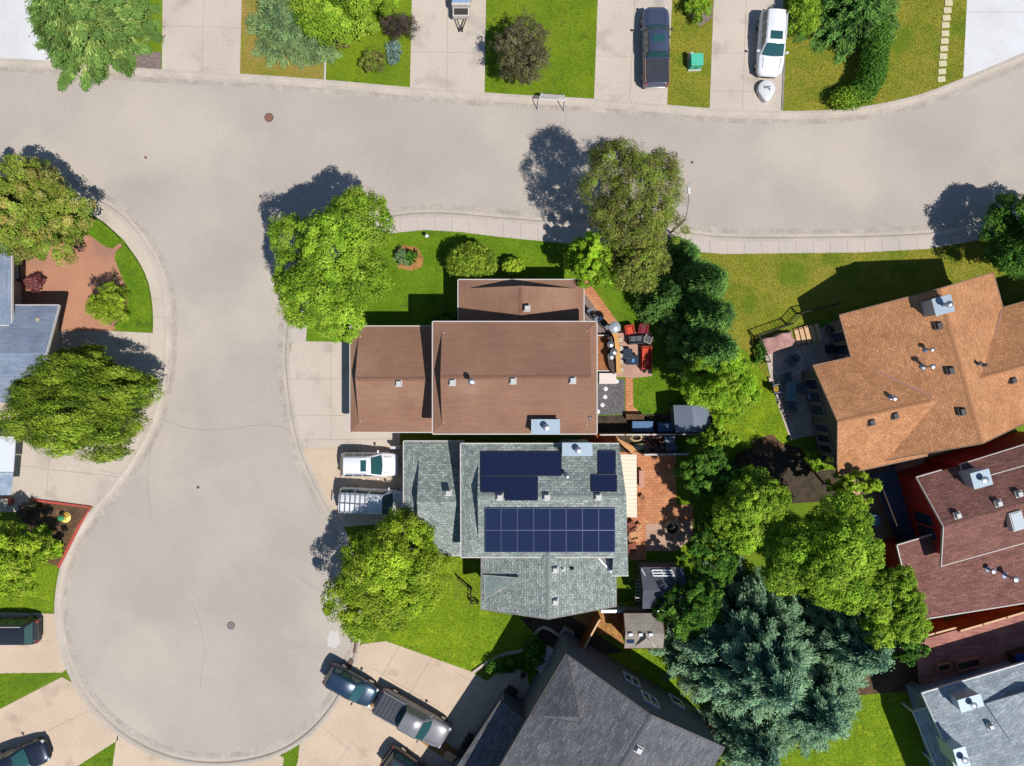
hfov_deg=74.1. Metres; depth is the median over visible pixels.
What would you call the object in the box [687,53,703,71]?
transformer box
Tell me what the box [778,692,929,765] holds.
lawn
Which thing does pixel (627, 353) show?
coffee table
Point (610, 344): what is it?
steel pot
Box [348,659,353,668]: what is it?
storm drain
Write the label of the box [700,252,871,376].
lawn
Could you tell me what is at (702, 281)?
cedar tree
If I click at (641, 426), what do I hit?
storage box
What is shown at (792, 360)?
garden chair
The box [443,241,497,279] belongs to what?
shrub
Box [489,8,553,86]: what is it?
flowering crab tree
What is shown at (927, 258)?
lawn
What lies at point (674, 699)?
window
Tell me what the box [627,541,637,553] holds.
garden chair
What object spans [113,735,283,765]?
driveway
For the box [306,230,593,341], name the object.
lawn
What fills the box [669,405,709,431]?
metal shed
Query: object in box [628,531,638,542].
garden chair
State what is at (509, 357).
brown house
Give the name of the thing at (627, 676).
window
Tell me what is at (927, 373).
tan house
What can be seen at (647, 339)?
armchair
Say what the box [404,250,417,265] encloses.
shrub
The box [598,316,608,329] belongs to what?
barbecue grill
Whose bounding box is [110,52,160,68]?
gravel bed
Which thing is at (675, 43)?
lawn
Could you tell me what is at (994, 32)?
driveway
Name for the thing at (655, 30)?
pickup truck
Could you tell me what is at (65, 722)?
driveway
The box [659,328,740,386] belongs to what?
cedar tree
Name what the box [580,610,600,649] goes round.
wood fence
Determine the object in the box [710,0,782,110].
driveway
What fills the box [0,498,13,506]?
brick wall
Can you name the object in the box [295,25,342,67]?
juniper
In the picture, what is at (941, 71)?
stepping stone
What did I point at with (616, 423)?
gravel path
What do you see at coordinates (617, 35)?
driveway
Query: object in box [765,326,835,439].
patio
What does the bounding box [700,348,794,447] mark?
lawn
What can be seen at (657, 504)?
patio
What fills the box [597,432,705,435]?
wood fence
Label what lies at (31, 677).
lawn
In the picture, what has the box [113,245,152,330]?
lawn
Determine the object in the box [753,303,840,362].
metal railing
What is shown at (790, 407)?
garden chair
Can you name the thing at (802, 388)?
garden chair
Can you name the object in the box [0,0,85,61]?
driveway
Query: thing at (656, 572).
roof window
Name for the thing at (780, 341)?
covered furniture
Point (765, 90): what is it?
small boat
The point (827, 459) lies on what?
window
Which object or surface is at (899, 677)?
soil bed
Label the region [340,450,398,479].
suv
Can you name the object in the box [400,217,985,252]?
sidewalk joint
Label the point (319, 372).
driveway
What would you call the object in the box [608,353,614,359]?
steel pot
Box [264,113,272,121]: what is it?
manhole cover
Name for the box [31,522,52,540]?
shrub
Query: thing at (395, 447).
gas meter box
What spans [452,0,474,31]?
camp trailer
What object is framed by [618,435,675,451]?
gravel path
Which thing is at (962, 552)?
maroon house
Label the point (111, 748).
lawn
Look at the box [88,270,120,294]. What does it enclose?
shrub
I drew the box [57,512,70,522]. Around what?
garden ornament
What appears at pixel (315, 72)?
lawn
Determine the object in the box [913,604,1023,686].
timber deck
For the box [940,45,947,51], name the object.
stepping stone
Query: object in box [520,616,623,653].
gravel path
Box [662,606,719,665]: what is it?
blue spruce
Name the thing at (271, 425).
road crack
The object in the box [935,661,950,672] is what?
raised bed
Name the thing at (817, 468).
shrub
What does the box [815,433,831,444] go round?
window
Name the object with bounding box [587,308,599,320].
barbecue grill
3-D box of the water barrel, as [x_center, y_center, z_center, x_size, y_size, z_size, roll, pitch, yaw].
[26.767,10.150,50.443,0.960,1.075,0.960,0,90,0]
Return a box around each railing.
[457,577,478,603]
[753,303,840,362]
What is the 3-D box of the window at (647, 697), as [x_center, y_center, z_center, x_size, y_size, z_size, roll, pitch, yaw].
[9.531,21.821,46.800,1.123,1.490,0.714,0,90,0]
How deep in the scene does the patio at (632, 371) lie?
50.97 m
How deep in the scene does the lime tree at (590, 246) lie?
46.18 m
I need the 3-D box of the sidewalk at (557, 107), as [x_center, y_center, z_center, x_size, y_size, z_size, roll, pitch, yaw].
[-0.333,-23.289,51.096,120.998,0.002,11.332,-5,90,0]
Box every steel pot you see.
[607,341,613,347]
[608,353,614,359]
[610,348,616,354]
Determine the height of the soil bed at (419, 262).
0.070 m
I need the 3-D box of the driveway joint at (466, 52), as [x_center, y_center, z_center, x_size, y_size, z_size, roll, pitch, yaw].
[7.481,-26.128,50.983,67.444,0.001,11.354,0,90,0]
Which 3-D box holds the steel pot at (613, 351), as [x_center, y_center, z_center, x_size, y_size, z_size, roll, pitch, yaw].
[7.480,-2.293,49.903,0.500,0.425,0.500,0,90,0]
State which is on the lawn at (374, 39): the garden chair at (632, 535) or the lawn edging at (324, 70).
the lawn edging at (324, 70)
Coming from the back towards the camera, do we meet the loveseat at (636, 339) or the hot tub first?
the loveseat at (636, 339)
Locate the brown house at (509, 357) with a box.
[349,279,597,434]
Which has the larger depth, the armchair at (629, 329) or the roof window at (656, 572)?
the armchair at (629, 329)
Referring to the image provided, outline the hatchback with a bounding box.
[322,662,378,707]
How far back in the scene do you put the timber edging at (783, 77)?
50.94 m
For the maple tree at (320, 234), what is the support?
on the lawn at (396, 275)
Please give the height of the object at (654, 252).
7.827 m
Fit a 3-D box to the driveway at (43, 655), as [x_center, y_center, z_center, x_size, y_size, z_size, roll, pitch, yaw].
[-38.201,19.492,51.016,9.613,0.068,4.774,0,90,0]
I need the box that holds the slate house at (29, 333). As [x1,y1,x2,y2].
[0,244,60,402]
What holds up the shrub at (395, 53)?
on the lawn at (374, 39)
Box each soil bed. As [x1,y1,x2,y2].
[21,501,91,565]
[330,36,349,48]
[395,245,423,270]
[570,611,621,638]
[687,5,713,26]
[723,577,928,694]
[735,443,839,503]
[752,434,784,455]
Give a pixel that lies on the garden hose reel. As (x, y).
(632, 439)
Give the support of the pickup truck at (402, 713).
on the driveway at (442, 686)
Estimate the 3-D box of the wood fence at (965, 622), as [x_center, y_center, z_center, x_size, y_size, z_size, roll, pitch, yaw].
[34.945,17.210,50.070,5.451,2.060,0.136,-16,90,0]
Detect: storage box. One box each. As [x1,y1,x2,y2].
[631,421,652,431]
[657,422,672,431]
[664,436,674,443]
[666,444,676,451]
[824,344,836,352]
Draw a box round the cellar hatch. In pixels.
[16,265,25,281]
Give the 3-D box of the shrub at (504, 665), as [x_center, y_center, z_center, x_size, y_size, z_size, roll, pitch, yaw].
[-0.278,20.935,50.488,3.396,1.317,1.500,0,90,0]
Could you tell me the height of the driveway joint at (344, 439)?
0.001 m
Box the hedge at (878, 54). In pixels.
[827,15,893,111]
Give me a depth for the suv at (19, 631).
49.51 m
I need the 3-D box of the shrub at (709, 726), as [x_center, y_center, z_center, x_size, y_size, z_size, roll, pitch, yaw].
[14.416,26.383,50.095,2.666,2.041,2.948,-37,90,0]
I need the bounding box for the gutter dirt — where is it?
[1,164,1014,758]
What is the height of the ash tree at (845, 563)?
10.508 m
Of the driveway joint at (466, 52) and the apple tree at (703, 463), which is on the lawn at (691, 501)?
the apple tree at (703, 463)
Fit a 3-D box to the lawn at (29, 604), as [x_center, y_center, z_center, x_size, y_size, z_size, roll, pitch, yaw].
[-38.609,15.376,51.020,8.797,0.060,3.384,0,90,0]
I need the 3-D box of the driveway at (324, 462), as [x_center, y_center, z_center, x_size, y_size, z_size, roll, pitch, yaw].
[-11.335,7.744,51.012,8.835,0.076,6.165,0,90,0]
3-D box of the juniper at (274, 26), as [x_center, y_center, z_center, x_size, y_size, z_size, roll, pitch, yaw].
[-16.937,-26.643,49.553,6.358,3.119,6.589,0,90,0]
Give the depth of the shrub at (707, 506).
50.53 m
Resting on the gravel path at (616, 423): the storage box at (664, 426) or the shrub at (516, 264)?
the storage box at (664, 426)
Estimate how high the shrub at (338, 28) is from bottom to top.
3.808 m
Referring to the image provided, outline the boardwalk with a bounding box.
[582,435,617,442]
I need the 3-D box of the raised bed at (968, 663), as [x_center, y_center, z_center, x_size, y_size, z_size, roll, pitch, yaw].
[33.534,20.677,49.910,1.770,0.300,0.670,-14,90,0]
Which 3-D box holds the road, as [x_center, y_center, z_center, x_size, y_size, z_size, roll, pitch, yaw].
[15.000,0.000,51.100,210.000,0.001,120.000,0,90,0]
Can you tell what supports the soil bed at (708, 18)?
on the yard at (800, 509)
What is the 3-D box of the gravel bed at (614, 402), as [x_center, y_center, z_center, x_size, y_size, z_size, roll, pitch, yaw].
[7.425,1.053,51.013,2.068,0.074,2.707,0,90,0]
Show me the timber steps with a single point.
(807, 333)
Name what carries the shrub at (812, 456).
on the yard at (800, 509)
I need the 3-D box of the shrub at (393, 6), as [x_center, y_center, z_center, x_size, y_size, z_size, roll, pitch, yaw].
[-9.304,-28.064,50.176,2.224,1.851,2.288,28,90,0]
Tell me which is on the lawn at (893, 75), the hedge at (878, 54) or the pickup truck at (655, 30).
the hedge at (878, 54)
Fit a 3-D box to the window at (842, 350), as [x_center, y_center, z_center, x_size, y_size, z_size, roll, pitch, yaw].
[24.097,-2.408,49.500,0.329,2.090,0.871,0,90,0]
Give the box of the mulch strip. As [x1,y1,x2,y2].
[371,696,457,764]
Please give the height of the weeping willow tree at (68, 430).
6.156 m
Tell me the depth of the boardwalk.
50.97 m
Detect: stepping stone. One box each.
[937,76,945,81]
[938,68,945,74]
[939,53,946,58]
[939,60,946,66]
[940,38,948,43]
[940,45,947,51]
[941,22,949,27]
[941,30,948,35]
[942,15,950,20]
[943,7,951,12]
[945,0,952,5]
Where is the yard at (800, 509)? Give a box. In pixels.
[0,1,1023,762]
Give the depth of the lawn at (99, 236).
50.70 m
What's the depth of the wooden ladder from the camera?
49.84 m
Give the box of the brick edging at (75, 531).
[30,498,91,567]
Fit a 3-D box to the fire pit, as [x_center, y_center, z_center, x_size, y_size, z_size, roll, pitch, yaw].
[11.992,10.865,50.800,1.239,0.340,1.247,0,90,0]
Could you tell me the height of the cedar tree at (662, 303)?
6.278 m
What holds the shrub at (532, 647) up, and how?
on the yard at (800, 509)
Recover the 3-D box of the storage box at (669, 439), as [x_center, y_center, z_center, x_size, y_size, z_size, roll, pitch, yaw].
[11.767,4.266,50.755,0.750,0.450,0.635,0,90,0]
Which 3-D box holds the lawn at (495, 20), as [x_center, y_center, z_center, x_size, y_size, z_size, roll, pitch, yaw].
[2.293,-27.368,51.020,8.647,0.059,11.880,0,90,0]
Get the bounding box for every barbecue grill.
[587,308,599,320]
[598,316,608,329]
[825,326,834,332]
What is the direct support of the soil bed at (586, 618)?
on the yard at (800, 509)
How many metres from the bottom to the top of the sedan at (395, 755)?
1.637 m
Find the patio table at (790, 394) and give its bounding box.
[783,381,796,401]
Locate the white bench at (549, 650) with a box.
[535,645,552,673]
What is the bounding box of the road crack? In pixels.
[147,111,565,687]
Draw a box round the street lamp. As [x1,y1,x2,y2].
[669,187,690,233]
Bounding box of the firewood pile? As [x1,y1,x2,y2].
[642,435,665,451]
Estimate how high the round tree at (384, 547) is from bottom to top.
7.176 m
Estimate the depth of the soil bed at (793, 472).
50.98 m
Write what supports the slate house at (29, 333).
on the yard at (800, 509)
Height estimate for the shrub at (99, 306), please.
2.278 m
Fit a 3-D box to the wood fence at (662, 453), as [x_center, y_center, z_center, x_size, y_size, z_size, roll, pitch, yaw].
[11.278,5.210,50.270,3.420,1.660,0.120,-1,90,0]
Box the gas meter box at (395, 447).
[390,445,400,448]
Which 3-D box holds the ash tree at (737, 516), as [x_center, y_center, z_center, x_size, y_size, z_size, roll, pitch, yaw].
[16.231,8.948,47.198,5.506,7.813,5.916,-37,90,0]
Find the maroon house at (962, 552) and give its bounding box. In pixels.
[882,431,1023,618]
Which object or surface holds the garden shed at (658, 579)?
on the yard at (800, 509)
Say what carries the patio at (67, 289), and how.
on the yard at (800, 509)
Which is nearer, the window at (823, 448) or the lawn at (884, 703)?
the window at (823, 448)
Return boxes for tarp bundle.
[633,443,646,450]
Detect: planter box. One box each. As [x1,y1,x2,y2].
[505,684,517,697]
[625,414,643,418]
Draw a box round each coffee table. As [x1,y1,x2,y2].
[623,349,631,358]
[626,355,637,364]
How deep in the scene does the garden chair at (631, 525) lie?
50.55 m
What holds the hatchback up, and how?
on the driveway at (442, 686)
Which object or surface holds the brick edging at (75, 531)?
on the yard at (800, 509)
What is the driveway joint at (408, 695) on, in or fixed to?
on the driveway at (442, 686)
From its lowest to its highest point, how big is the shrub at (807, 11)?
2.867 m
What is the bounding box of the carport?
[0,436,15,494]
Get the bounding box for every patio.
[616,331,651,377]
[620,452,692,559]
[646,521,692,550]
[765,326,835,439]
[853,457,924,559]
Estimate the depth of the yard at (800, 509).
51.00 m
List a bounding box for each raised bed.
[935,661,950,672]
[954,656,980,671]
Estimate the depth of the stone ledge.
50.81 m
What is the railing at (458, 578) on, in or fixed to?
on the lawn at (477, 622)
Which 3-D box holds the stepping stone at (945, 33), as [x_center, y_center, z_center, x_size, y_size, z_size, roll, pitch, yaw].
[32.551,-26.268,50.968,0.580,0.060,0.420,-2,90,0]
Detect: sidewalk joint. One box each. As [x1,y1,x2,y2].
[16,298,158,486]
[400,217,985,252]
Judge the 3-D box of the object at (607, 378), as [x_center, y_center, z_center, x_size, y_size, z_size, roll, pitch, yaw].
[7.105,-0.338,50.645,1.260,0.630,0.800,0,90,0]
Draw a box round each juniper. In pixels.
[244,0,319,69]
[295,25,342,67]
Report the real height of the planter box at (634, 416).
0.450 m
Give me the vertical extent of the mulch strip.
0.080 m
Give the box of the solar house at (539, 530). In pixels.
[403,439,636,619]
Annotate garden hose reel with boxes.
[629,435,642,441]
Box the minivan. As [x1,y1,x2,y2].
[332,486,402,516]
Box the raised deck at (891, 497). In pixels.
[869,464,914,542]
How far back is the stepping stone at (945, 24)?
50.94 m
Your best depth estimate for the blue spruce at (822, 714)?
47.13 m
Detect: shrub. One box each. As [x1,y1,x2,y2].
[12,499,38,522]
[23,274,44,292]
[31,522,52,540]
[49,538,63,558]
[84,281,130,325]
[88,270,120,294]
[287,0,395,51]
[358,49,385,72]
[369,0,399,21]
[379,10,419,41]
[385,38,402,65]
[393,247,408,266]
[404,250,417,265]
[431,312,456,320]
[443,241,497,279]
[485,656,530,674]
[502,257,524,275]
[522,633,545,668]
[617,601,637,606]
[684,0,713,26]
[698,501,717,545]
[704,721,717,741]
[715,741,731,765]
[728,462,746,489]
[729,448,766,480]
[753,340,766,365]
[786,0,822,37]
[802,449,822,467]
[809,461,829,471]
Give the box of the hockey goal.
[537,93,565,111]
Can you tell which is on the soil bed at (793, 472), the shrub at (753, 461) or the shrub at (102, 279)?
the shrub at (753, 461)
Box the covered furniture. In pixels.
[759,330,795,354]
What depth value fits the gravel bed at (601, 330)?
50.97 m
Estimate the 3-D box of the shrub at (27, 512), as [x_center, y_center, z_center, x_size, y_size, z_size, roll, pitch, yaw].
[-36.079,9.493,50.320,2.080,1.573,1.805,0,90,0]
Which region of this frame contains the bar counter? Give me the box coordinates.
[607,332,620,373]
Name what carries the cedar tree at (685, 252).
on the lawn at (659, 379)
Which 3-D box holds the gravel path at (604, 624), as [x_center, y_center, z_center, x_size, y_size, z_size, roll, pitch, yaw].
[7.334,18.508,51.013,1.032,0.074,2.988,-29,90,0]
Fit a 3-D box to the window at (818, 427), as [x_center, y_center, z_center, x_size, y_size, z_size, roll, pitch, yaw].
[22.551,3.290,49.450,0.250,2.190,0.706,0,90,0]
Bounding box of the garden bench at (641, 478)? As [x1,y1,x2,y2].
[638,470,643,486]
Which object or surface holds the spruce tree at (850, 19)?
on the lawn at (893, 75)
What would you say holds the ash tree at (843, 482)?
on the soil bed at (793, 472)
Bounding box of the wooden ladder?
[632,573,640,602]
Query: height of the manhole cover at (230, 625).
0.045 m
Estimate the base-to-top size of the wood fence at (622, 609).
1.760 m
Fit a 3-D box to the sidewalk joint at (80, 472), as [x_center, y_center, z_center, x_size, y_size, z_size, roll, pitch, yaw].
[-30.994,1.024,50.974,7.719,0.001,17.439,24,90,0]
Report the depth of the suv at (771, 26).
49.64 m
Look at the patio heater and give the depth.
48.79 m
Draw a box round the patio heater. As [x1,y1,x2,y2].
[608,321,620,332]
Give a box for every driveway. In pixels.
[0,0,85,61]
[0,612,65,672]
[0,677,117,765]
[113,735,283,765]
[162,0,241,73]
[290,341,399,446]
[297,697,452,765]
[303,445,402,526]
[354,641,528,749]
[410,0,485,91]
[594,0,671,104]
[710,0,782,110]
[963,0,1023,77]
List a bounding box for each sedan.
[0,737,51,765]
[379,745,424,765]
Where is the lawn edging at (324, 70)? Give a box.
[324,60,325,79]
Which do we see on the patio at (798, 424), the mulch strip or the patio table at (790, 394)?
the patio table at (790, 394)
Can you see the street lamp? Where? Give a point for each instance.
(689, 192)
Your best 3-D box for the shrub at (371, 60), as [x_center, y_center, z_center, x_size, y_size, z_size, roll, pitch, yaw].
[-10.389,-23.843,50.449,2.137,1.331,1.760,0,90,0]
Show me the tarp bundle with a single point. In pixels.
(640, 446)
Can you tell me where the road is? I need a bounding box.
[0,67,1023,752]
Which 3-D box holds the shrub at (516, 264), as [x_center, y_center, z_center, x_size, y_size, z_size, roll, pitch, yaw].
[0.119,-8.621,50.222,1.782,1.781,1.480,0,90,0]
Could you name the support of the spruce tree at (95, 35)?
on the yard at (800, 509)
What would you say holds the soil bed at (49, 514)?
on the yard at (800, 509)
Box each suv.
[0,615,41,645]
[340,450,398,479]
[753,8,788,78]
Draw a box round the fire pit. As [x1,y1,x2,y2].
[663,519,680,536]
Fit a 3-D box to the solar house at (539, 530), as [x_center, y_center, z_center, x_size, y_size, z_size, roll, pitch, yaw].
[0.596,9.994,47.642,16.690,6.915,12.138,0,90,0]
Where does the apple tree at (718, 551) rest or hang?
on the lawn at (691, 501)
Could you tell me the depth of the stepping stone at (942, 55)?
50.94 m
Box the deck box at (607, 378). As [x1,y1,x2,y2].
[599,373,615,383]
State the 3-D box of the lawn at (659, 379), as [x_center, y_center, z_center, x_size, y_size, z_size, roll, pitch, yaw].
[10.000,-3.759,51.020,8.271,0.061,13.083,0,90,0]
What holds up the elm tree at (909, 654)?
on the soil bed at (899, 677)
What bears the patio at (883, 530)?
on the yard at (800, 509)
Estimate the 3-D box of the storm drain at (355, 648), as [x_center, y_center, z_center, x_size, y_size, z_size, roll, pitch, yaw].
[-11.692,19.850,50.980,0.360,0.019,1.000,10,90,0]
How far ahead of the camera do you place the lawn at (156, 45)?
50.99 m
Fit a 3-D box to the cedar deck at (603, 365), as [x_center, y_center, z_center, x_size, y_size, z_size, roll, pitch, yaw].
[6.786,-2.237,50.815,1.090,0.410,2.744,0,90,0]
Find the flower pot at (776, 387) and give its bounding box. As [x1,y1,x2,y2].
[770,385,778,392]
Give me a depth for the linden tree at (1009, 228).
46.96 m
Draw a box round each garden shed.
[621,612,664,648]
[637,562,686,608]
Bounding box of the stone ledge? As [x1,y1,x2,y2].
[768,377,791,419]
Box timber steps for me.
[794,323,821,345]
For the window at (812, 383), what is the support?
in the tan house at (927, 373)
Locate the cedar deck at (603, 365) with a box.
[598,335,609,370]
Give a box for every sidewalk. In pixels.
[0,62,1023,124]
[0,197,163,511]
[290,217,1022,342]
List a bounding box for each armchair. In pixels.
[623,324,634,334]
[637,323,648,333]
[643,334,652,344]
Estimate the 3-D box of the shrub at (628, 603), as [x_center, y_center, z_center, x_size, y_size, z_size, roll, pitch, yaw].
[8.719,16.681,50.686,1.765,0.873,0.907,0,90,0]
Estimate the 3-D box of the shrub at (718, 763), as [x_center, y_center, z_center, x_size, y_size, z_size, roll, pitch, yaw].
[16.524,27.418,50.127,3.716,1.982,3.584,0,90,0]
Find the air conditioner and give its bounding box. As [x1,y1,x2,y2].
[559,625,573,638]
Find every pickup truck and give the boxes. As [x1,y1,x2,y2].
[371,687,451,747]
[640,6,672,88]
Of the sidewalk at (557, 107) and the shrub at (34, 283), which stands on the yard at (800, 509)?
the shrub at (34, 283)
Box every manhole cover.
[227,622,234,629]
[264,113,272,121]
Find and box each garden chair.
[627,519,637,533]
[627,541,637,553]
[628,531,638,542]
[770,384,782,393]
[780,371,792,382]
[784,354,801,366]
[784,402,797,412]
[796,384,809,393]
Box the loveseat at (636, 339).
[627,335,644,344]
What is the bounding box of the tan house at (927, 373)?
[801,272,1023,475]
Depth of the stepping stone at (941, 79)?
50.94 m
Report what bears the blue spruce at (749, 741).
on the lawn at (884, 703)
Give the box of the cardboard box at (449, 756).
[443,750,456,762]
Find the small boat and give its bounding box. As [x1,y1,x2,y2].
[756,80,774,102]
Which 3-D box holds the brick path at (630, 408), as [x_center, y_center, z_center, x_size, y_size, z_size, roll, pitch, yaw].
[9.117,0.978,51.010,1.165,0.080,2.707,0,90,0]
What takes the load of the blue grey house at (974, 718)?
on the yard at (800, 509)
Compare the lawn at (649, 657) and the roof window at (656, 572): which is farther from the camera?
the lawn at (649, 657)
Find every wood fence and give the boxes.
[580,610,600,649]
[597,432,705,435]
[600,604,667,612]
[639,451,689,455]
[928,618,956,635]
[947,605,1023,631]
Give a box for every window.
[622,670,640,687]
[640,689,659,709]
[641,569,683,575]
[668,693,684,709]
[803,378,819,390]
[806,391,822,403]
[809,403,825,416]
[813,422,829,433]
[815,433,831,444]
[818,443,834,454]
[820,453,835,465]
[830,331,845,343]
[834,343,848,355]
[911,508,940,542]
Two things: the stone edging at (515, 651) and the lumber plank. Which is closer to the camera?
the lumber plank
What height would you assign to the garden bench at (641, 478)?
0.455 m
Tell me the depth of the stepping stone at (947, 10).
50.94 m
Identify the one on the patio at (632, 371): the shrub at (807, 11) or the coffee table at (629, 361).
the coffee table at (629, 361)
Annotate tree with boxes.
[0,153,97,265]
[0,342,165,463]
[0,520,63,601]
[24,0,164,92]
[266,184,395,343]
[320,503,455,643]
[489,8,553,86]
[563,230,616,290]
[572,136,692,249]
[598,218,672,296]
[629,275,684,331]
[651,575,723,642]
[655,296,736,355]
[656,257,731,311]
[658,235,705,274]
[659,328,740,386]
[671,437,738,497]
[679,349,761,425]
[680,512,740,587]
[694,420,740,458]
[711,464,800,554]
[750,488,885,615]
[793,0,902,64]
[823,468,882,512]
[858,563,933,649]
[891,620,930,666]
[977,192,1023,280]
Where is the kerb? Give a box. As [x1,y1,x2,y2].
[0,53,1023,765]
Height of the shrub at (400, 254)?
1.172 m
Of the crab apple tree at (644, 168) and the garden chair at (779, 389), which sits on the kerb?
the crab apple tree at (644, 168)
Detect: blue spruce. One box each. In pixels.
[648,555,824,725]
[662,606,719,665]
[696,692,791,765]
[749,634,868,759]
[787,575,895,683]
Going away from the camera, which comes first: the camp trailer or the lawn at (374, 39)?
the camp trailer
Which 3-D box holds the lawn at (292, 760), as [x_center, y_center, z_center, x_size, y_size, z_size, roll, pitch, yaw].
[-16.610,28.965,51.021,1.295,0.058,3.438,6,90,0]
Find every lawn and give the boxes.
[0,565,56,609]
[0,673,61,706]
[79,743,115,765]
[84,212,120,246]
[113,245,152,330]
[128,0,161,51]
[240,0,324,78]
[283,746,298,765]
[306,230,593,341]
[325,0,411,86]
[386,556,535,670]
[485,0,597,97]
[590,247,691,413]
[605,649,714,719]
[628,447,739,603]
[667,0,713,106]
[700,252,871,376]
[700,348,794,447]
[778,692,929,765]
[782,0,966,110]
[862,229,1023,305]
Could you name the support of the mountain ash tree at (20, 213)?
on the yard at (800, 509)
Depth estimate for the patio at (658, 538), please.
50.96 m
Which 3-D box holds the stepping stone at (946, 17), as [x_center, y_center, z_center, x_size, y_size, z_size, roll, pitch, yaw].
[32.646,-27.437,50.968,0.580,0.060,0.420,-5,90,0]
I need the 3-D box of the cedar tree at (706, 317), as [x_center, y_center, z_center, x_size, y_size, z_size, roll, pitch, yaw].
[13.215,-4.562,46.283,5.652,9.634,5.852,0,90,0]
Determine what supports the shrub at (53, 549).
on the soil bed at (49, 514)
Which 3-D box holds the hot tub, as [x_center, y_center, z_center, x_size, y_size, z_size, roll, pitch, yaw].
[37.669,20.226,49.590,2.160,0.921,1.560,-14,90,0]
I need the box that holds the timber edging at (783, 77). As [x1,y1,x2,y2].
[781,60,784,109]
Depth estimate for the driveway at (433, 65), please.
50.99 m
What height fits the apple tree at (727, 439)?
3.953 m
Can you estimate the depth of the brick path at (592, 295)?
50.97 m
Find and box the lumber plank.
[617,441,637,450]
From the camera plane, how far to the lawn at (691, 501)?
50.99 m
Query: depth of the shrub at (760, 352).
50.36 m
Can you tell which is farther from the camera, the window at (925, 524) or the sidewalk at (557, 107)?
the sidewalk at (557, 107)
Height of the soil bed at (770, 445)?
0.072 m
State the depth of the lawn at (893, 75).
50.99 m
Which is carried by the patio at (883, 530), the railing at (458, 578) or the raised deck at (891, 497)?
the raised deck at (891, 497)
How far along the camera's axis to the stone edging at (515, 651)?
50.84 m
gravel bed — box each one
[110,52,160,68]
[585,294,610,335]
[598,379,624,414]
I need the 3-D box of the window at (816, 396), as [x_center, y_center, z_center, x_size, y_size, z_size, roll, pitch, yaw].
[22.056,1.034,49.450,0.289,2.190,0.881,0,90,0]
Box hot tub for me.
[1007,647,1023,663]
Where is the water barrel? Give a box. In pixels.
[864,512,880,526]
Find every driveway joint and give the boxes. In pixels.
[181,0,755,103]
[317,647,491,765]
[328,415,399,439]
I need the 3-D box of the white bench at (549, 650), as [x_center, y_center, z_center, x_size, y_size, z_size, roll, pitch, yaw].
[2.407,20.550,50.515,0.541,0.930,1.900,32,90,0]
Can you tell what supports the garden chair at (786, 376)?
on the patio at (798, 424)
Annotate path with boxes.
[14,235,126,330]
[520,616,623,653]
[585,281,621,332]
[598,412,711,431]
[599,613,623,644]
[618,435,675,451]
[625,378,639,413]
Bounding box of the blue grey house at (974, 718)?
[902,661,1023,765]
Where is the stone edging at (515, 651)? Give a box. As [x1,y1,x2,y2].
[472,626,558,673]
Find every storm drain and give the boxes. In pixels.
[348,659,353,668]
[353,642,357,653]
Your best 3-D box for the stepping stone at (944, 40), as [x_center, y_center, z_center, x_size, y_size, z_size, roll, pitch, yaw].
[32.503,-25.696,50.968,0.580,0.060,0.420,-3,90,0]
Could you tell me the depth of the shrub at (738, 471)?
49.82 m
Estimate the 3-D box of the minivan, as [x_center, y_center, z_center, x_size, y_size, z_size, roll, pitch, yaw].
[-10.636,8.783,50.001,5.440,1.995,2.374,3,90,0]
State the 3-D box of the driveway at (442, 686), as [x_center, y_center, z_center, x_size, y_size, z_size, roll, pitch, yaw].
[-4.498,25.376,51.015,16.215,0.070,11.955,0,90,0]
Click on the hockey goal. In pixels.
(560, 97)
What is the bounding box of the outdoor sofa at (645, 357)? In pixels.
[640,346,651,369]
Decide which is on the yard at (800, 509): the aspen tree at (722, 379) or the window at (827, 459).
the aspen tree at (722, 379)
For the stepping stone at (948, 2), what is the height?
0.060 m
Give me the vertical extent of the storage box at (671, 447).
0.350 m
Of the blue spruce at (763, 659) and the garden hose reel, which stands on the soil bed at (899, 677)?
the blue spruce at (763, 659)
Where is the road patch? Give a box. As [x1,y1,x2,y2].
[327,630,340,648]
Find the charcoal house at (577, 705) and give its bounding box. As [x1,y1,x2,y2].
[453,634,724,765]

